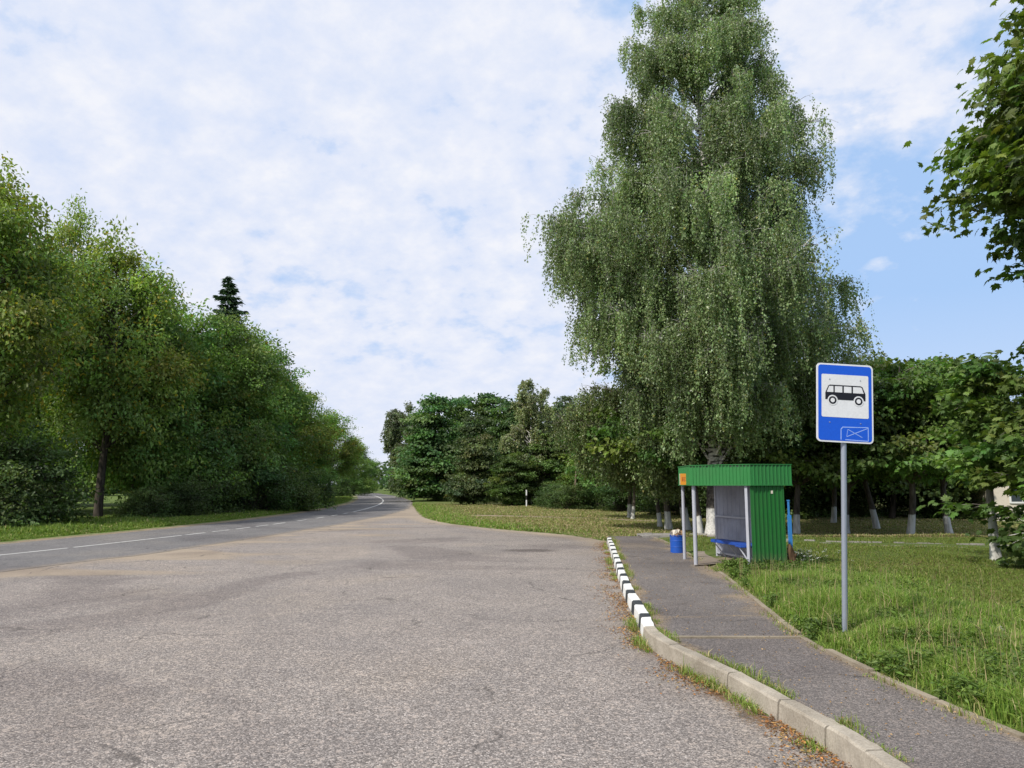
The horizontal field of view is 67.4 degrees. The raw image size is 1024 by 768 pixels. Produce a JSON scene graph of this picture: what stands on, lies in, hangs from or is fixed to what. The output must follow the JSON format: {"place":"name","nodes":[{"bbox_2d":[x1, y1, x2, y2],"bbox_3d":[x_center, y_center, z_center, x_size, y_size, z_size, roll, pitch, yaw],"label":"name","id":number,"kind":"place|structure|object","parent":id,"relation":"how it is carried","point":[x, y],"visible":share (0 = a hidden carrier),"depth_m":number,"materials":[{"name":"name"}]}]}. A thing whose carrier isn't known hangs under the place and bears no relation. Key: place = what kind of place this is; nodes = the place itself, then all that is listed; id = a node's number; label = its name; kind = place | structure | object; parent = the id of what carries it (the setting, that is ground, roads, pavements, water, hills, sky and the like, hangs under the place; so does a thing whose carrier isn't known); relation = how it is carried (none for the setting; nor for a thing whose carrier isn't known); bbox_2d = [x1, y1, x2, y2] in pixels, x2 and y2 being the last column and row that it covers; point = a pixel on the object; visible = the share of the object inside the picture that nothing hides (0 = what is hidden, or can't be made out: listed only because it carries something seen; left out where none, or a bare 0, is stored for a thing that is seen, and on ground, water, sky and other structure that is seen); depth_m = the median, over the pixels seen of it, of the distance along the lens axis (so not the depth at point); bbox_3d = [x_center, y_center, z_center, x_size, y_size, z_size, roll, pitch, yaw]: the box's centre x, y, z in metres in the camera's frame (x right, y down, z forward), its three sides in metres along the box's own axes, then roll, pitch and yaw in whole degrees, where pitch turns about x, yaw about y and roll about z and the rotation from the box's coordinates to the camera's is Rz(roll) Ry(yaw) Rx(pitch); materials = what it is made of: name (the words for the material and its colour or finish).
{"place":"outdoors","nodes":[
{"label":"outdoors","id":0,"kind":"place"},
{"bbox_2d":[0,492,412,571],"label":"road","id":1,"kind":"structure","parent":0,"point":[27,555],"depth_m":29.31,"materials":[{"name":"grey asphalt"}]},
{"bbox_2d":[0,506,852,767],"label":"bus bay","id":2,"kind":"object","parent":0,"point":[410,637],"visible":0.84,"depth_m":8.62,"materials":[{"name":"grey asphalt"}]},
{"bbox_2d":[602,543,827,753],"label":"kerb weeds","id":3,"kind":"object","parent":2,"relation":"on","point":[632,623],"visible":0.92,"depth_m":7.69,"materials":[{"name":"green plant"}]},
{"bbox_2d":[0,487,1023,732],"bbox_3d":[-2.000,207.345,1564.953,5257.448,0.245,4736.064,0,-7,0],"label":"ground","id":4,"kind":"structure","parent":0,"point":[108,503],"depth_m":28.78,"materials":[{"name":"green plant"}]},
{"bbox_2d":[0,217,89,502],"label":"ash tree","id":5,"kind":"object","parent":4,"relation":"on","point":[46,435],"visible":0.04,"depth_m":51.11,"materials":[{"name":"green plant"}]},
{"bbox_2d":[0,459,90,526],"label":"bush","id":6,"kind":"object","parent":4,"relation":"on","point":[4,477],"visible":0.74,"depth_m":33.59,"materials":[{"name":"green plant"}]},
{"bbox_2d":[0,151,100,458],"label":"ash tree","id":7,"kind":"object","parent":4,"relation":"on","point":[28,323],"visible":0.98,"depth_m":36.97,"materials":[{"name":"green plant"}]},
{"bbox_2d":[0,421,110,526],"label":"bush","id":8,"kind":"object","parent":4,"relation":"on","point":[25,450],"visible":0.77,"depth_m":35.46,"materials":[{"name":"green plant"}]},
{"bbox_2d":[15,411,111,505],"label":"ash tree","id":9,"kind":"object","parent":4,"relation":"on","point":[67,462],"visible":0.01,"depth_m":69.97,"materials":[{"name":"green plant"}]},
{"bbox_2d":[15,188,124,504],"bbox_3d":[-34.638,-2.803,58.139,9.961,24.999,10.705,-5,-9,34],"label":"ash tree","id":10,"kind":"object","parent":4,"relation":"on","point":[72,232],"visible":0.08,"depth_m":58.83,"materials":[{"name":"green plant"}]},
{"bbox_2d":[60,476,111,501],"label":"bush","id":11,"kind":"object","parent":4,"relation":"on","point":[93,497],"visible":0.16,"depth_m":87.57,"materials":[{"name":"green plant"}]},
{"bbox_2d":[28,215,214,516],"bbox_3d":[-23.139,-1.117,45.621,10.330,18.300,11.102,-5,-9,35],"label":"ash tree","id":12,"kind":"object","parent":4,"relation":"on","point":[134,375],"visible":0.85,"depth_m":44.44,"materials":[{"name":"green plant"}]},
{"bbox_2d":[30,272,227,502],"bbox_3d":[-24.047,0.661,49.528,10.559,15.751,10.616,0,-7,2],"label":"ash tree","id":13,"kind":"object","parent":4,"relation":"on","point":[142,472],"visible":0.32,"depth_m":47.38,"materials":[{"name":"green plant"}]},
{"bbox_2d":[105,480,182,518],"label":"bush","id":14,"kind":"object","parent":4,"relation":"on","point":[148,496],"visible":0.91,"depth_m":43.67,"materials":[{"name":"green plant"}]},
{"bbox_2d":[45,295,261,510],"bbox_3d":[-23.416,1.362,51.113,13.218,15.492,12.521,1,-8,-11],"label":"ash tree","id":15,"kind":"object","parent":4,"relation":"on","point":[210,340],"visible":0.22,"depth_m":50.83,"materials":[{"name":"green plant"}]},
{"bbox_2d":[0,495,351,540],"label":"roadside grass","id":16,"kind":"structure","parent":4,"relation":"on","point":[96,524],"depth_m":36.41,"materials":[{"name":"green plant"}]},
{"bbox_2d":[143,475,215,516],"bbox_3d":[-20.156,6.838,46.332,4.632,2.703,3.726,0,-7,-1],"label":"bush","id":17,"kind":"object","parent":4,"relation":"on","point":[179,488],"visible":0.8,"depth_m":45.99,"materials":[{"name":"green plant"}]},
{"bbox_2d":[166,460,260,513],"bbox_3d":[-19.753,6.799,49.940,6.465,3.843,7.146,3,-8,-24],"label":"bush","id":18,"kind":"object","parent":4,"relation":"on","point":[230,492],"visible":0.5,"depth_m":49.48,"materials":[{"name":"green plant"}]},
{"bbox_2d":[203,276,266,500],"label":"spruce tree","id":19,"kind":"object","parent":4,"relation":"on","point":[230,291],"visible":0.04,"depth_m":90.65,"materials":[{"name":"green plant"}]},
{"bbox_2d":[167,301,313,504],"bbox_3d":[-21.407,1.908,56.271,11.944,15.004,12.008,6,-10,-41],"label":"ash tree","id":20,"kind":"object","parent":4,"relation":"on","point":[258,375],"visible":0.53,"depth_m":55.08,"materials":[{"name":"green plant"}]},
{"bbox_2d":[187,328,328,506],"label":"ash tree","id":21,"kind":"object","parent":4,"relation":"on","point":[290,390],"visible":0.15,"depth_m":63.35,"materials":[{"name":"green plant"}]},
{"bbox_2d":[209,452,311,511],"bbox_3d":[-17.969,7.011,54.327,6.481,4.701,8.055,-7,-10,43],"label":"bush","id":22,"kind":"object","parent":4,"relation":"on","point":[264,503],"visible":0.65,"depth_m":53.70,"materials":[{"name":"green plant"}]},
{"bbox_2d":[246,454,336,510],"bbox_3d":[-17.515,7.681,59.086,8.575,4.612,7.758,-2,-8,17],"label":"bush","id":23,"kind":"object","parent":4,"relation":"on","point":[305,504],"visible":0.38,"depth_m":58.49,"materials":[{"name":"green plant"}]},
{"bbox_2d":[249,378,350,471],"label":"ash tree","id":24,"kind":"object","parent":4,"relation":"on","point":[310,449],"visible":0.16,"depth_m":70.85,"materials":[{"name":"green plant"}]},
{"bbox_2d":[277,464,342,507],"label":"bush","id":25,"kind":"object","parent":4,"relation":"on","point":[327,485],"visible":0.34,"depth_m":67.00,"materials":[{"name":"green plant"}]},
{"bbox_2d":[290,405,356,494],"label":"ash tree","id":26,"kind":"object","parent":4,"relation":"on","point":[331,421],"visible":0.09,"depth_m":85.30,"materials":[{"name":"green plant"}]},
{"bbox_2d":[319,466,357,496],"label":"bush","id":27,"kind":"object","parent":4,"relation":"on","point":[347,486],"visible":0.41,"depth_m":121.00,"materials":[{"name":"green plant"}]},
{"bbox_2d":[317,409,370,496],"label":"ash tree","id":28,"kind":"object","parent":4,"relation":"on","point":[345,452],"visible":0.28,"depth_m":105.33,"materials":[{"name":"green plant"}]},
{"bbox_2d":[333,436,382,495],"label":"ash tree","id":29,"kind":"object","parent":4,"relation":"on","point":[366,480],"visible":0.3,"depth_m":142.94,"materials":[{"name":"green plant"}]},
{"bbox_2d":[357,458,386,492],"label":"ash tree","id":30,"kind":"object","parent":4,"relation":"on","point":[378,478],"visible":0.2,"depth_m":184.50,"materials":[{"name":"green plant"}]},
{"bbox_2d":[379,400,426,496],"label":"birch tree","id":31,"kind":"object","parent":4,"relation":"on","point":[392,437],"visible":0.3,"depth_m":128.26,"materials":[{"name":"green plant"}]},
{"bbox_2d":[375,416,435,497],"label":"lime tree","id":32,"kind":"object","parent":4,"relation":"on","point":[394,458],"visible":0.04,"depth_m":117.00,"materials":[{"name":"green plant"}]},
{"bbox_2d":[384,392,468,500],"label":"lime tree","id":33,"kind":"object","parent":4,"relation":"on","point":[428,449],"visible":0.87,"depth_m":92.57,"materials":[{"name":"green plant"}]},
{"bbox_2d":[430,397,477,475],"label":"lime tree","id":34,"kind":"object","parent":4,"relation":"on","point":[463,412],"visible":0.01,"depth_m":108.29,"materials":[{"name":"green plant"}]},
{"bbox_2d":[439,415,504,503],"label":"lime tree","id":35,"kind":"object","parent":4,"relation":"on","point":[467,486],"visible":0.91,"depth_m":76.69,"materials":[{"name":"green plant"}]},
{"bbox_2d":[450,392,512,476],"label":"lime tree","id":36,"kind":"object","parent":4,"relation":"on","point":[486,399],"visible":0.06,"depth_m":102.52,"materials":[{"name":"green plant"}]},
{"bbox_2d":[42,461,956,494],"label":"woodland","id":37,"kind":"object","parent":4,"relation":"on","point":[385,484],"depth_m":242.90,"materials":[{"name":"green plant"}]},
{"bbox_2d":[483,400,531,500],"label":"lime tree","id":38,"kind":"object","parent":4,"relation":"on","point":[509,419],"visible":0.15,"depth_m":97.09,"materials":[{"name":"green plant"}]},
{"bbox_2d":[482,451,537,505],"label":"lime tree","id":39,"kind":"object","parent":4,"relation":"on","point":[508,483],"visible":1,"depth_m":71.33,"materials":[{"name":"green plant"}]},
{"bbox_2d":[498,378,560,504],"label":"birch tree","id":40,"kind":"object","parent":4,"relation":"on","point":[525,407],"visible":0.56,"depth_m":74.78,"materials":[{"name":"green plant"}]},
{"bbox_2d":[515,433,573,503],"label":"lime tree","id":41,"kind":"object","parent":4,"relation":"on","point":[548,463],"visible":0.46,"depth_m":73.58,"materials":[{"name":"green plant"}]},
{"bbox_2d":[531,479,569,506],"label":"bush","id":42,"kind":"object","parent":4,"relation":"on","point":[549,488],"visible":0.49,"depth_m":66.41,"materials":[{"name":"green plant"}]},
{"bbox_2d":[525,395,579,497],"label":"lime tree","id":43,"kind":"object","parent":4,"relation":"on","point":[560,403],"depth_m":92.67,"materials":[{"name":"green plant"}]},
{"bbox_2d":[532,433,603,501],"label":"lime tree","id":44,"kind":"object","parent":4,"relation":"on","point":[556,469],"visible":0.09,"depth_m":73.46,"materials":[{"name":"green plant"}]},
{"bbox_2d":[535,480,602,509],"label":"bush","id":45,"kind":"object","parent":4,"relation":"on","point":[570,493],"visible":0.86,"depth_m":62.00,"materials":[{"name":"green plant"}]},
{"bbox_2d":[567,480,609,508],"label":"bush","id":46,"kind":"object","parent":4,"relation":"on","point":[594,504],"visible":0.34,"depth_m":61.92,"materials":[{"name":"green plant"}]},
{"bbox_2d":[569,452,632,517],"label":"maple tree","id":47,"kind":"object","parent":4,"relation":"on","point":[629,508],"visible":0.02,"depth_m":46.12,"materials":[{"name":"green plant"}]},
{"bbox_2d":[589,481,653,511],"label":"bush","id":48,"kind":"object","parent":4,"relation":"on","point":[614,496],"visible":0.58,"depth_m":56.33,"materials":[{"name":"green plant"}]},
{"bbox_2d":[539,372,708,529],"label":"tree","id":49,"kind":"object","parent":4,"relation":"on","point":[663,482],"visible":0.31,"depth_m":34.00,"materials":[{"name":"green plant"}]},
{"bbox_2d":[600,438,662,526],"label":"maple tree","id":50,"kind":"object","parent":4,"relation":"on","point":[659,518],"depth_m":35.84,"materials":[{"name":"green plant"}]},
{"bbox_2d":[625,590,640,609],"bbox_3d":[2.015,3.641,12.854,0.168,0.234,1.248,-1,-7,4],"label":"kerbstone","id":51,"kind":"object","parent":4,"relation":"on","point":[630,596],"visible":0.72,"depth_m":12.78,"materials":[{"name":"white paint"}]},
{"bbox_2d":[600,484,671,511],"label":"bush","id":52,"kind":"object","parent":4,"relation":"on","point":[636,501],"visible":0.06,"depth_m":56.60,"materials":[{"name":"green plant"}]},
{"bbox_2d":[631,600,647,625],"bbox_3d":[1.927,3.471,11.607,0.166,0.234,1.255,-1,-7,4],"label":"kerbstone","id":53,"kind":"object","parent":4,"relation":"on","point":[638,607],"visible":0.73,"depth_m":11.56,"materials":[{"name":"white paint"}]},
{"bbox_2d":[639,613,653,635],"bbox_3d":[1.830,3.321,10.481,0.165,0.234,1.008,-1,-8,6],"label":"kerbstone","id":54,"kind":"object","parent":4,"relation":"on","point":[645,619],"visible":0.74,"depth_m":10.46,"materials":[{"name":"white paint"}]},
{"bbox_2d":[643,626,678,658],"bbox_3d":[1.796,3.186,9.416,0.200,0.240,1.147,1,-7,-4],"label":"kerbstone","id":55,"kind":"object","parent":4,"relation":"on","point":[659,643],"visible":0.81,"depth_m":9.28,"materials":[{"name":"concrete"}]},
{"bbox_2d":[632,484,706,515],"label":"bush","id":56,"kind":"object","parent":4,"relation":"on","point":[675,509],"visible":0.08,"depth_m":50.39,"materials":[{"name":"green plant"}]},
{"bbox_2d":[570,364,774,529],"bbox_3d":[7.377,2.454,34.682,9.544,8.489,11.090,1,-8,-5],"label":"maple tree","id":57,"kind":"object","parent":4,"relation":"on","point":[601,432],"visible":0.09,"depth_m":32.68,"materials":[{"name":"green plant"}]},
{"bbox_2d":[598,389,804,532],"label":"maple tree","id":58,"kind":"object","parent":4,"relation":"on","point":[658,432],"visible":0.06,"depth_m":29.84,"materials":[{"name":"green plant"}]},
{"bbox_2d":[667,644,738,688],"bbox_3d":[2.017,3.029,8.195,0.172,0.241,1.354,2,-8,-13],"label":"kerbstone","id":59,"kind":"object","parent":4,"relation":"on","point":[698,662],"visible":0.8,"depth_m":8.12,"materials":[{"name":"concrete"}]},
{"bbox_2d":[520,0,885,534],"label":"birch tree","id":60,"kind":"object","parent":4,"relation":"on","point":[736,243],"visible":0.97,"depth_m":28.05,"materials":[{"name":"green plant"}]},
{"bbox_2d":[412,502,1023,539],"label":"field grass","id":61,"kind":"structure","parent":4,"relation":"on","point":[438,512],"depth_m":38.80,"materials":[{"name":"green plant"}]},
{"bbox_2d":[671,486,790,517],"bbox_3d":[13.413,6.322,46.538,8.092,3.996,6.510,6,-9,-38],"label":"bush","id":62,"kind":"object","parent":4,"relation":"on","point":[702,500],"visible":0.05,"depth_m":45.35,"materials":[{"name":"green plant"}]},
{"bbox_2d":[727,672,790,719],"bbox_3d":[2.260,2.884,7.066,0.165,0.233,0.956,1,-8,-10],"label":"kerbstone","id":63,"kind":"object","parent":4,"relation":"on","point":[767,699],"visible":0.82,"depth_m":7.00,"materials":[{"name":"concrete"}]},
{"bbox_2d":[701,483,830,518],"bbox_3d":[15.036,6.239,46.124,8.150,4.099,9.008,-2,-8,16],"label":"bush","id":64,"kind":"object","parent":4,"relation":"on","point":[804,511],"visible":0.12,"depth_m":44.23,"materials":[{"name":"green plant"}]},
{"bbox_2d":[787,500,792,547],"bbox_3d":[7.195,3.755,19.885,0.085,1.490,0.070,0,-7,0],"label":"painted post","id":65,"kind":"object","parent":4,"relation":"on","point":[789,522],"visible":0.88,"depth_m":19.86,"materials":[{"name":"blue paint"}]},
{"bbox_2d":[778,700,839,747],"bbox_3d":[2.411,2.782,6.242,0.165,0.234,0.706,1,-8,-9],"label":"kerbstone","id":66,"kind":"object","parent":4,"relation":"on","point":[799,717],"visible":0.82,"depth_m":6.22,"materials":[{"name":"concrete"}]},
{"bbox_2d":[721,374,914,533],"bbox_3d":[12.006,2.756,31.031,8.564,6.883,7.370,-4,-8,25],"label":"maple tree","id":67,"kind":"object","parent":4,"relation":"on","point":[801,468],"visible":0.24,"depth_m":29.41,"materials":[{"name":"green plant"}]},
{"bbox_2d":[780,358,858,501],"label":"maple tree","id":68,"kind":"object","parent":4,"relation":"on","point":[806,487],"visible":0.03,"depth_m":44.82,"materials":[{"name":"green plant"}]},
{"bbox_2d":[786,547,853,564],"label":"white flowers","id":69,"kind":"object","parent":4,"relation":"on","point":[808,556],"visible":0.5,"depth_m":17.54,"materials":[{"name":"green plant"}]},
{"bbox_2d":[637,533,1007,547],"bbox_3d":[10.051,5.139,24.969,13.189,0.158,2.407,-5,-9,33],"label":"path edging","id":70,"kind":"object","parent":4,"relation":"on","point":[657,536],"visible":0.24,"depth_m":24.66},
{"bbox_2d":[654,537,1023,739],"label":"path edging","id":71,"kind":"object","parent":4,"relation":"on","point":[870,670],"visible":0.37,"depth_m":8.07,"materials":[{"name":"concrete"}]},
{"bbox_2d":[666,535,1023,732],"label":"lawn","id":72,"kind":"structure","parent":4,"relation":"on","point":[999,578],"depth_m":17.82,"materials":[{"name":"green plant"}]},
{"bbox_2d":[816,363,873,634],"bbox_3d":[4.161,1.600,9.621,0.735,3.735,0.101,3,-8,-3],"label":"bus stop sign","id":73,"kind":"object","parent":4,"relation":"on","point":[844,404],"visible":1,"depth_m":9.74,"materials":[{"name":"metal"}]},
{"bbox_2d":[800,483,904,517],"bbox_3d":[20.656,7.071,48.352,7.796,2.882,7.053,5,-9,-35],"label":"bush","id":74,"kind":"object","parent":4,"relation":"on","point":[856,509],"visible":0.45,"depth_m":46.77,"materials":[{"name":"green plant"}]},
{"bbox_2d":[826,725,883,767],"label":"kerbstone","id":75,"kind":"object","parent":4,"relation":"on","point":[846,744],"visible":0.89,"depth_m":5.61,"materials":[{"name":"concrete"}]},
{"bbox_2d":[794,477,928,522],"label":"maple tree","id":76,"kind":"object","parent":4,"relation":"on","point":[834,508],"depth_m":39.33,"materials":[{"name":"green plant"}]},
{"bbox_2d":[793,362,939,532],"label":"maple tree","id":77,"kind":"object","parent":4,"relation":"on","point":[906,418],"visible":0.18,"depth_m":29.52,"materials":[{"name":"green plant"}]},
{"bbox_2d":[803,354,930,528],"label":"maple tree","id":78,"kind":"object","parent":4,"relation":"on","point":[871,505],"visible":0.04,"depth_m":34.51,"materials":[{"name":"green plant"}]},
{"bbox_2d":[718,557,1023,706],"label":"verge weeds","id":79,"kind":"object","parent":4,"relation":"on","point":[811,626],"visible":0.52,"depth_m":8.58,"materials":[{"name":"green plant"}]},
{"bbox_2d":[837,481,907,513],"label":"bush","id":80,"kind":"object","parent":4,"relation":"on","point":[880,493],"visible":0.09,"depth_m":48.60,"materials":[{"name":"green plant"}]},
{"bbox_2d":[864,750,909,767],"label":"kerbstone","id":81,"kind":"object","parent":4,"relation":"on","point":[879,759],"visible":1,"depth_m":5.19,"materials":[{"name":"concrete"}]},
{"bbox_2d":[857,483,939,516],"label":"bush","id":82,"kind":"object","parent":4,"relation":"on","point":[898,512],"visible":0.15,"depth_m":47.67,"materials":[{"name":"green plant"}]},
{"bbox_2d":[810,356,990,534],"bbox_3d":[15.384,2.402,29.599,7.739,7.227,8.992,-3,-8,19],"label":"maple tree","id":83,"kind":"object","parent":4,"relation":"on","point":[894,377],"visible":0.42,"depth_m":28.47,"materials":[{"name":"green plant"}]},
{"bbox_2d":[840,348,969,518],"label":"maple tree","id":84,"kind":"object","parent":4,"relation":"on","point":[893,490],"visible":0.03,"depth_m":43.82,"materials":[{"name":"green plant"}]},
{"bbox_2d":[877,481,955,517],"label":"bush","id":85,"kind":"object","parent":4,"relation":"on","point":[923,508],"visible":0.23,"depth_m":45.65,"materials":[{"name":"green plant"}]},
{"bbox_2d":[857,356,985,517],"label":"maple tree","id":86,"kind":"object","parent":4,"relation":"on","point":[965,491],"visible":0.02,"depth_m":44.31,"materials":[{"name":"green plant"}]},
{"bbox_2d":[883,489,985,518],"bbox_3d":[26.521,6.858,46.097,7.276,2.690,6.583,0,-7,-1],"label":"bush","id":87,"kind":"object","parent":4,"relation":"on","point":[961,514],"visible":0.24,"depth_m":44.82,"materials":[{"name":"green plant"}]},
{"bbox_2d":[879,371,1019,533],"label":"maple tree","id":88,"kind":"object","parent":4,"relation":"on","point":[946,518],"visible":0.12,"depth_m":29.21,"materials":[{"name":"green plant"}]},
{"bbox_2d":[897,352,1023,500],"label":"maple tree","id":89,"kind":"object","parent":4,"relation":"on","point":[946,356],"depth_m":47.26,"materials":[{"name":"green plant"}]},
{"bbox_2d":[903,0,1023,291],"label":"maple tree","id":90,"kind":"object","parent":4,"relation":"on","point":[993,152],"visible":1,"depth_m":14.92,"materials":[{"name":"green plant"}]},
{"bbox_2d":[916,341,1023,566],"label":"maple tree","id":91,"kind":"object","parent":4,"relation":"on","point":[1012,428],"visible":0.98,"depth_m":17.50,"materials":[{"name":"green plant"}]},
{"bbox_2d":[920,353,1023,560],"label":"maple tree","id":92,"kind":"object","parent":4,"relation":"on","point":[972,377],"visible":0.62,"depth_m":18.77,"materials":[{"name":"green plant"}]},
{"bbox_2d":[960,486,1023,520],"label":"house","id":93,"kind":"structure","parent":4,"relation":"on","point":[1005,500],"depth_m":42.03,"materials":[{"name":"beige paint"}]},
{"bbox_2d":[0,0,1023,470],"label":"sky","id":94,"kind":"structure","parent":0,"point":[364,175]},
{"bbox_2d":[693,551,721,564],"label":"shelter floor","id":95,"kind":"structure","parent":0,"point":[707,559],"depth_m":19.16,"materials":[{"name":"grey concrete"}]},
{"bbox_2d":[678,464,792,565],"bbox_3d":[4.975,3.176,18.460,1.751,2.417,3.406,2,-8,-16],"label":"bus shelter","id":96,"kind":"object","parent":95,"relation":"on","point":[749,507],"visible":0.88,"depth_m":17.31,"materials":[{"name":"paint"}]},
{"bbox_2d":[608,536,1023,767],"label":"footpath","id":97,"kind":"structure","parent":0,"point":[959,745],"depth_m":7.91,"materials":[{"name":"grey asphalt"}]},
{"bbox_2d":[670,535,682,552],"bbox_3d":[4.618,4.469,21.446,0.420,0.500,0.420,0,-7,0],"label":"litter bin","id":98,"kind":"object","parent":97,"relation":"on","point":[676,543],"visible":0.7,"depth_m":21.28,"materials":[{"name":"blue paint"}]},
{"bbox_2d":[585,541,1009,767],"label":"fallen leaves","id":99,"kind":"object","parent":97,"relation":"on","point":[766,721],"visible":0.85,"depth_m":7.76,"materials":[{"name":"plant"}]},
{"bbox_2d":[611,535,1023,761],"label":"path weeds","id":100,"kind":"object","parent":97,"relation":"on","point":[847,723],"visible":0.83,"depth_m":7.47,"materials":[{"name":"green plant"}]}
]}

